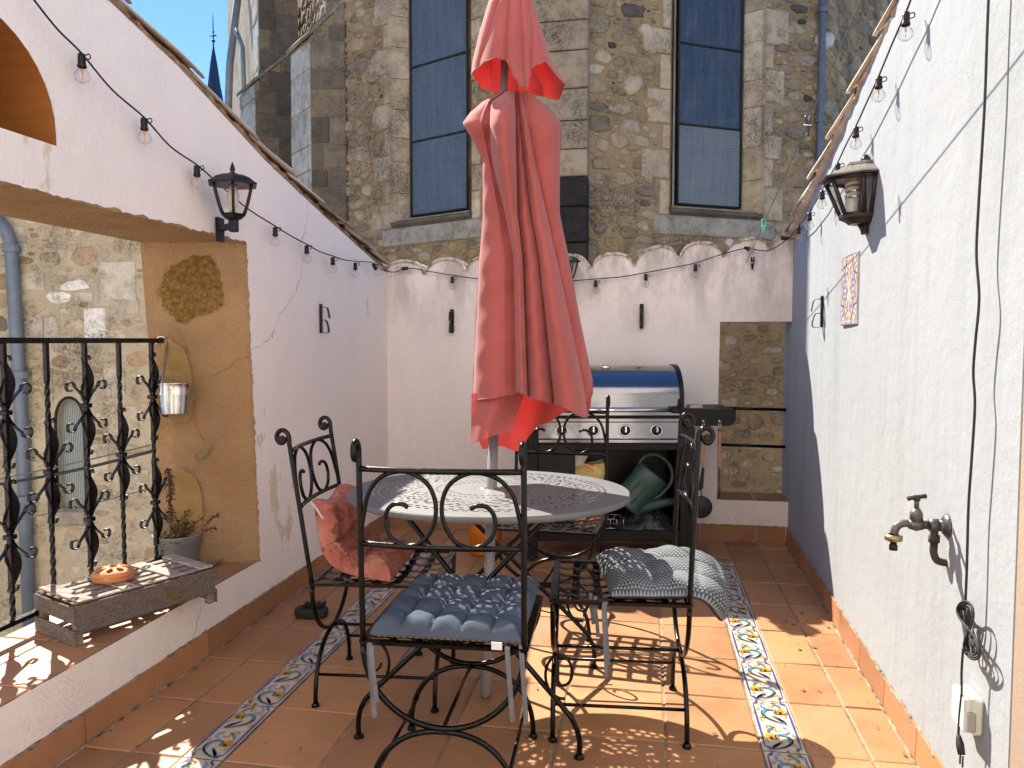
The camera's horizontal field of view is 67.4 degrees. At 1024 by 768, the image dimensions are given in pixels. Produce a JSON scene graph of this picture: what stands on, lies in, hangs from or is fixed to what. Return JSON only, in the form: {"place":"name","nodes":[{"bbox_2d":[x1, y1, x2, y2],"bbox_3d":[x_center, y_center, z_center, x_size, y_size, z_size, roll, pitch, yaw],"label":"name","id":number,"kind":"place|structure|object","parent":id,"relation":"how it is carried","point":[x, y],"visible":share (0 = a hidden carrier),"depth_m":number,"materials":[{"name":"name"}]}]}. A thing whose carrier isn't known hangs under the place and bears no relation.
{"place":"outdoors","nodes":[
{"label":"outdoors","id":0,"kind":"place"},
{"bbox_2d":[0,450,151,485],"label":"overhead cable","id":1,"kind":"object","parent":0,"point":[92,466],"visible":0.46,"depth_m":5.28,"materials":[{"name":"black rubber"}]},
{"bbox_2d":[0,444,151,479],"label":"overhead cable","id":2,"kind":"object","parent":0,"point":[80,461],"visible":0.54,"depth_m":5.29,"materials":[{"name":"grey metal"}]},
{"bbox_2d":[0,215,154,637],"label":"stone house","id":3,"kind":"structure","parent":0,"point":[58,282],"depth_m":6.64,"materials":[{"name":"stone"}]},
{"bbox_2d":[54,396,85,509],"bbox_3d":[-3.844,0.599,6.721,0.273,0.993,0.086,0,3,0],"label":"slit window","id":4,"kind":"structure","parent":3,"relation":"in","point":[71,412],"depth_m":6.76,"materials":[{"name":"black metal"}]},
{"bbox_2d":[21,488,150,519],"bbox_3d":[-2.913,0.804,5.254,2.451,0.613,0.040,1,3,22],"label":"overhead cable","id":5,"kind":"object","parent":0,"point":[83,505],"visible":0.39,"depth_m":5.30,"materials":[{"name":"grey metal"}]},
{"bbox_2d":[123,0,227,100],"label":"sky","id":6,"kind":"structure","parent":0,"point":[187,24],"materials":[{"name":"blue"}]},
{"bbox_2d":[208,15,223,101],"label":"church spire","id":7,"kind":"structure","parent":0,"point":[214,85],"depth_m":68.74,"materials":[{"name":"blue stone"}]},
{"bbox_2d":[56,526,915,767],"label":"floor tiles","id":8,"kind":"object","parent":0,"point":[285,733],"visible":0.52,"depth_m":2.81,"materials":[{"name":"tile"}]},
{"bbox_2d":[294,599,327,619],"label":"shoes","id":9,"kind":"object","parent":8,"relation":"on","point":[304,611],"visible":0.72,"depth_m":3.60,"materials":[{"name":"black rubber"}]},
{"bbox_2d":[274,415,455,712],"bbox_3d":[-0.524,0.640,2.900,0.571,0.999,0.472,0,3,5],"label":"iron chair","id":10,"kind":"object","parent":8,"relation":"on","point":[346,583],"visible":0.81,"depth_m":2.77,"materials":[{"name":"black metal"}]},
{"bbox_2d":[311,484,414,581],"bbox_3d":[-0.546,0.542,2.887,0.289,0.283,0.432,0,3,6],"label":"seat cushion","id":11,"kind":"object","parent":10,"relation":"on","point":[336,515],"visible":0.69,"depth_m":2.75,"materials":[{"name":"pink fabric"}]},
{"bbox_2d":[350,438,542,767],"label":"iron chair","id":12,"kind":"object","parent":8,"relation":"on","point":[527,632],"visible":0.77,"depth_m":2.08,"materials":[{"name":"black metal"}]},
{"bbox_2d":[367,573,539,724],"bbox_3d":[-0.142,0.765,2.272,0.442,0.284,0.542,1,3,10],"label":"seat cushion","id":13,"kind":"object","parent":12,"relation":"on","point":[471,607],"visible":0.98,"depth_m":2.16,"materials":[{"name":"blue fabric"}]},
{"bbox_2d":[347,471,629,760],"bbox_3d":[-0.082,0.756,2.808,1.010,0.776,1.010,1,3,10],"label":"round table","id":14,"kind":"object","parent":8,"relation":"on","point":[616,497],"visible":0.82,"depth_m":2.55,"materials":[{"name":"grey paint"}]},
{"bbox_2d":[171,545,811,767],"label":"floor border","id":15,"kind":"object","parent":8,"relation":"on","point":[776,728],"visible":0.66,"depth_m":2.87,"materials":[{"name":"multicoloured tile"}]},
{"bbox_2d":[469,443,540,555],"bbox_3d":[-0.063,0.694,4.639,0.444,0.697,0.200,2,4,33],"label":"gas bottle","id":16,"kind":"object","parent":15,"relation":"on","point":[476,536],"visible":0.12,"depth_m":4.64,"materials":[{"name":"orange metal"}]},
{"bbox_2d":[110,535,907,767],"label":"leaf litter","id":17,"kind":"object","parent":8,"relation":"on","point":[530,739],"visible":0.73,"depth_m":3.02,"materials":[{"name":"brown plant"}]},
{"bbox_2d":[463,0,592,697],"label":"parasol","id":18,"kind":"object","parent":8,"relation":"on","point":[532,372],"visible":1,"depth_m":2.69,"materials":[{"name":"red fabric"}]},
{"bbox_2d":[495,395,609,641],"bbox_3d":[0.194,0.580,3.591,0.472,1.040,0.525,1,3,14],"label":"iron chair","id":19,"kind":"object","parent":8,"relation":"on","point":[602,520],"visible":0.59,"depth_m":3.71,"materials":[{"name":"black metal"}]},
{"bbox_2d":[525,364,735,560],"bbox_3d":[0.693,0.459,4.672,1.239,1.162,0.497,0,3,0],"label":"gas barbecue","id":20,"kind":"object","parent":8,"relation":"on","point":[647,409],"visible":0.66,"depth_m":4.49,"materials":[{"name":"metal"}]},
{"bbox_2d":[538,444,574,529],"bbox_3d":[0.263,0.605,4.498,0.215,0.510,0.008,0,3,0],"label":"door","id":21,"kind":"structure","parent":20,"relation":"in","point":[565,464],"depth_m":4.49,"materials":[{"name":"black metal"}]},
{"bbox_2d":[575,455,604,526],"bbox_3d":[0.441,0.623,4.649,0.249,0.462,0.161,0,3,-1],"label":"feed bag","id":22,"kind":"object","parent":20,"relation":"on","point":[595,469],"visible":0.27,"depth_m":4.60,"materials":[{"name":"white paper"}]},
{"bbox_2d":[602,514,623,528],"bbox_3d":[0.598,0.819,4.572,0.118,0.059,0.118,0,3,0],"label":"wire tray","id":23,"kind":"object","parent":20,"relation":"on","point":[615,523],"visible":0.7,"depth_m":4.52,"materials":[{"name":"silver metal"}]},
{"bbox_2d":[611,508,672,529],"bbox_3d":[0.800,0.782,4.683,0.360,0.135,0.354,0,3,0],"label":"tarpaulin","id":24,"kind":"object","parent":20,"relation":"on","point":[659,519],"visible":0.76,"depth_m":4.58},
{"bbox_2d":[621,452,674,514],"bbox_3d":[0.807,0.610,4.668,0.391,0.391,0.170,0,3,0],"label":"watering can","id":25,"kind":"object","parent":24,"relation":"on","point":[643,485],"visible":0.92,"depth_m":4.61,"materials":[{"name":"green plastic"}]},
{"bbox_2d":[690,486,711,517],"bbox_3d":[1.101,0.685,4.470,0.130,0.195,0.050,1,3,10],"label":"pan lid","id":26,"kind":"object","parent":20,"relation":"hanging from","point":[704,507],"visible":0.77,"depth_m":4.46,"materials":[{"name":"black metal"}]},
{"bbox_2d":[699,420,704,490],"bbox_3d":[1.111,0.421,4.500,0.036,0.417,0.012,0,3,0],"label":"utensil","id":27,"kind":"object","parent":20,"relation":"hanging from","point":[701,481],"visible":0.73,"depth_m":4.50,"materials":[{"name":"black metal"}]},
{"bbox_2d":[718,421,720,497],"bbox_3d":[1.215,0.440,4.501,0.017,0.455,0.012,0,3,0],"label":"utensil","id":28,"kind":"object","parent":20,"relation":"hanging from","point":[719,449],"visible":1,"depth_m":4.49,"materials":[{"name":"brown metal"}]},
{"bbox_2d":[548,412,715,749],"bbox_3d":[0.395,0.633,2.653,0.518,1.040,0.472,0,3,5],"label":"iron chair","id":29,"kind":"object","parent":8,"relation":"on","point":[690,498],"visible":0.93,"depth_m":2.55,"materials":[{"name":"black metal"}]},
{"bbox_2d":[588,545,729,677],"bbox_3d":[0.509,0.756,2.651,0.465,0.294,0.601,1,3,10],"label":"seat cushion","id":30,"kind":"object","parent":29,"relation":"on","point":[661,572],"visible":0.98,"depth_m":2.51,"materials":[{"name":"fabric"}]},
{"bbox_2d":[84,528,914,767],"bbox_3d":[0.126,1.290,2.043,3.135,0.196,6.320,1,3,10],"label":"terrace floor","id":31,"kind":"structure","parent":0,"point":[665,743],"depth_m":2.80,"materials":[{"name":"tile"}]},
{"bbox_2d":[781,0,1023,767],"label":"stucco wall","id":32,"kind":"structure","parent":31,"relation":"on","point":[877,413],"depth_m":2.38,"materials":[{"name":"paint"}]},
{"bbox_2d":[33,0,915,291],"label":"string lights","id":33,"kind":"object","parent":32,"relation":"attached to","point":[145,122],"visible":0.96,"depth_m":3.05,"materials":[{"name":"black rubber"}]},
{"bbox_2d":[811,296,822,327],"bbox_3d":[1.554,-0.368,3.915,0.057,0.162,0.026,1,3,10],"label":"pot hook","id":34,"kind":"object","parent":32,"relation":"attached to","point":[821,312],"visible":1,"depth_m":3.91,"materials":[{"name":"black metal"}]},
{"bbox_2d":[818,154,878,234],"bbox_3d":[1.328,-0.754,3.064,0.179,0.313,0.300,1,3,10],"label":"wall lantern","id":35,"kind":"object","parent":32,"relation":"attached to","point":[848,177],"depth_m":3.02,"materials":[{"name":"brown metal"}]},
{"bbox_2d":[840,250,859,325],"bbox_3d":[1.462,-0.408,3.318,0.013,0.304,0.283,1,3,10],"label":"tile panel","id":36,"kind":"object","parent":32,"relation":"attached to","point":[850,275],"visible":1,"depth_m":3.29,"materials":[{"name":"multicoloured ceramic"}]},
{"bbox_2d":[884,494,951,566],"bbox_3d":[1.145,0.413,2.173,0.168,0.202,0.068,1,3,10],"label":"garden tap","id":37,"kind":"object","parent":32,"relation":"attached to","point":[915,521],"visible":1,"depth_m":2.16,"materials":[{"name":"grey metal"}]},
{"bbox_2d":[951,684,983,735],"bbox_3d":[1.154,0.825,1.945,0.047,0.094,0.099,1,3,10],"label":"wall socket","id":38,"kind":"object","parent":32,"relation":"attached to","point":[972,713],"depth_m":1.91,"materials":[{"name":"white plastic"}]},
{"bbox_2d":[956,0,989,767],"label":"power lead","id":39,"kind":"object","parent":32,"relation":"attached to","point":[975,653],"visible":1,"depth_m":1.90,"materials":[{"name":"black rubber"}]},
{"bbox_2d":[224,0,891,268],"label":"stone church","id":40,"kind":"structure","parent":0,"point":[682,123],"depth_m":9.83,"materials":[{"name":"brown stone"}]},
{"bbox_2d":[409,0,470,216],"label":"window","id":41,"kind":"structure","parent":40,"relation":"in","point":[439,51],"depth_m":10.14,"materials":[{"name":"blue glass"}]},
{"bbox_2d":[671,0,744,208],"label":"window","id":42,"kind":"structure","parent":40,"relation":"in","point":[709,53],"depth_m":9.62,"materials":[{"name":"blue glass"}]},
{"bbox_2d":[688,405,702,408],"bbox_3d":[1.087,0.135,4.546,0.085,0.024,0.026,0,3,0],"label":"tool handle","id":43,"kind":"object","parent":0,"point":[695,406],"visible":1,"depth_m":4.54,"materials":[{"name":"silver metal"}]},
{"bbox_2d":[717,322,784,493],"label":"rubble wall","id":44,"kind":"structure","parent":0,"point":[751,364],"depth_m":6.19,"materials":[{"name":"stone"}]},
{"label":"ground","id":45,"kind":"structure","parent":0,"visible":0},
{"bbox_2d":[0,0,389,767],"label":"plaster wall","id":46,"kind":"structure","parent":45,"relation":"on","point":[256,360],"depth_m":3.39,"materials":[{"name":"white paint"}]},
{"bbox_2d":[0,337,171,631],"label":"balcony railing","id":47,"kind":"object","parent":46,"relation":"attached to","point":[10,554],"visible":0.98,"depth_m":2.90,"materials":[{"name":"black metal"}]},
{"bbox_2d":[156,336,191,414],"bbox_3d":[-1.500,-0.036,3.369,0.184,0.348,0.143,1,3,10],"label":"tin bucket","id":48,"kind":"object","parent":47,"relation":"hanging from","point":[174,398],"visible":0.98,"depth_m":3.31,"materials":[{"name":"metal"}]},
{"bbox_2d":[34,554,216,646],"bbox_3d":[-1.427,0.792,2.873,0.280,0.152,0.546,2,4,34],"label":"wooden crate","id":49,"kind":"object","parent":46,"relation":"on","point":[87,604],"visible":0.98,"depth_m":2.75,"materials":[{"name":"grey wood"}]},
{"bbox_2d":[91,564,134,583],"bbox_3d":[-1.464,0.694,2.820,0.146,0.048,0.146,1,3,10],"label":"clay burner","id":50,"kind":"object","parent":49,"relation":"on","point":[112,573],"visible":1,"depth_m":2.78,"materials":[{"name":"ceramic"}]},
{"bbox_2d":[142,467,220,560],"bbox_3d":[-1.455,0.591,3.406,0.239,0.496,0.435,-3,4,-43],"label":"potted plant","id":51,"kind":"object","parent":46,"relation":"on","point":[185,546],"visible":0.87,"depth_m":3.42,"materials":[{"name":"green plant"}]},
{"bbox_2d":[207,559,220,566],"bbox_3d":[-1.421,0.823,3.529,0.156,0.018,0.156,1,3,10],"label":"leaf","id":52,"kind":"object","parent":46,"relation":"on","point":[214,563],"visible":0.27,"depth_m":3.54,"materials":[{"name":"brown plant"}]},
{"bbox_2d":[208,162,256,241],"bbox_3d":[-1.137,-0.745,3.131,0.184,0.302,0.291,-1,3,-20],"label":"wall lantern","id":53,"kind":"object","parent":46,"relation":"attached to","point":[232,182],"depth_m":3.08,"materials":[{"name":"black metal"}]},
{"bbox_2d":[319,304,329,332],"bbox_3d":[-1.033,-0.361,4.241,0.056,0.162,0.026,1,3,10],"label":"pot hook","id":54,"kind":"object","parent":46,"relation":"attached to","point":[321,317],"visible":1,"depth_m":4.24,"materials":[{"name":"black metal"}]},
{"bbox_2d":[386,231,793,543],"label":"plaster wall","id":55,"kind":"structure","parent":45,"relation":"on","point":[430,358],"depth_m":5.06,"materials":[{"name":"paint"}]},
{"bbox_2d":[449,309,453,332],"bbox_3d":[-0.414,-0.428,5.226,0.026,0.162,0.056,1,3,10],"label":"pot hook","id":56,"kind":"object","parent":55,"relation":"attached to","point":[451,320],"visible":1,"depth_m":5.22,"materials":[{"name":"black metal"}]},
{"bbox_2d":[568,255,580,277],"bbox_3d":[0.347,-0.739,4.985,0.167,0.272,0.219,-1,3,-19],"label":"wall lantern","id":57,"kind":"object","parent":55,"relation":"attached to","point":[574,261],"depth_m":4.96,"materials":[{"name":"black metal"}]},
{"bbox_2d":[639,304,643,328],"bbox_3d":[0.844,-0.441,5.004,0.026,0.162,0.056,1,3,10],"label":"pot hook","id":58,"kind":"object","parent":55,"relation":"attached to","point":[641,325],"visible":1,"depth_m":4.99,"materials":[{"name":"black metal"}]},
{"bbox_2d":[717,407,785,448],"bbox_3d":[1.583,0.288,5.117,0.460,0.274,0.021,1,3,10],"label":"guard rail","id":59,"kind":"object","parent":55,"relation":"attached to","point":[755,445],"visible":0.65,"depth_m":5.10,"materials":[{"name":"black metal"}]},
{"bbox_2d":[746,0,861,261],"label":"washing line","id":60,"kind":"object","parent":55,"relation":"attached to","point":[811,113],"visible":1,"depth_m":2.80,"materials":[{"name":"grey metal"}]},
{"bbox_2d":[751,257,754,269],"bbox_3d":[1.523,-0.764,4.864,0.026,0.078,0.017,1,3,10],"label":"clothes peg","id":61,"kind":"object","parent":60,"relation":"attached to","point":[752,264],"visible":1,"depth_m":4.86,"materials":[{"name":"black plastic"}]},
{"bbox_2d":[761,219,765,233],"bbox_3d":[1.351,-0.848,4.126,0.026,0.078,0.014,1,3,10],"label":"clothes peg","id":62,"kind":"object","parent":60,"relation":"attached to","point":[763,227],"visible":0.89,"depth_m":4.12,"materials":[{"name":"green plastic"}]},
{"bbox_2d":[805,116,811,136],"bbox_3d":[1.136,-0.989,2.948,0.028,0.078,0.020,1,3,10],"label":"clothes peg","id":63,"kind":"object","parent":60,"relation":"attached to","point":[808,125],"visible":0.94,"depth_m":2.94,"materials":[{"name":"grey plastic"}]}
]}

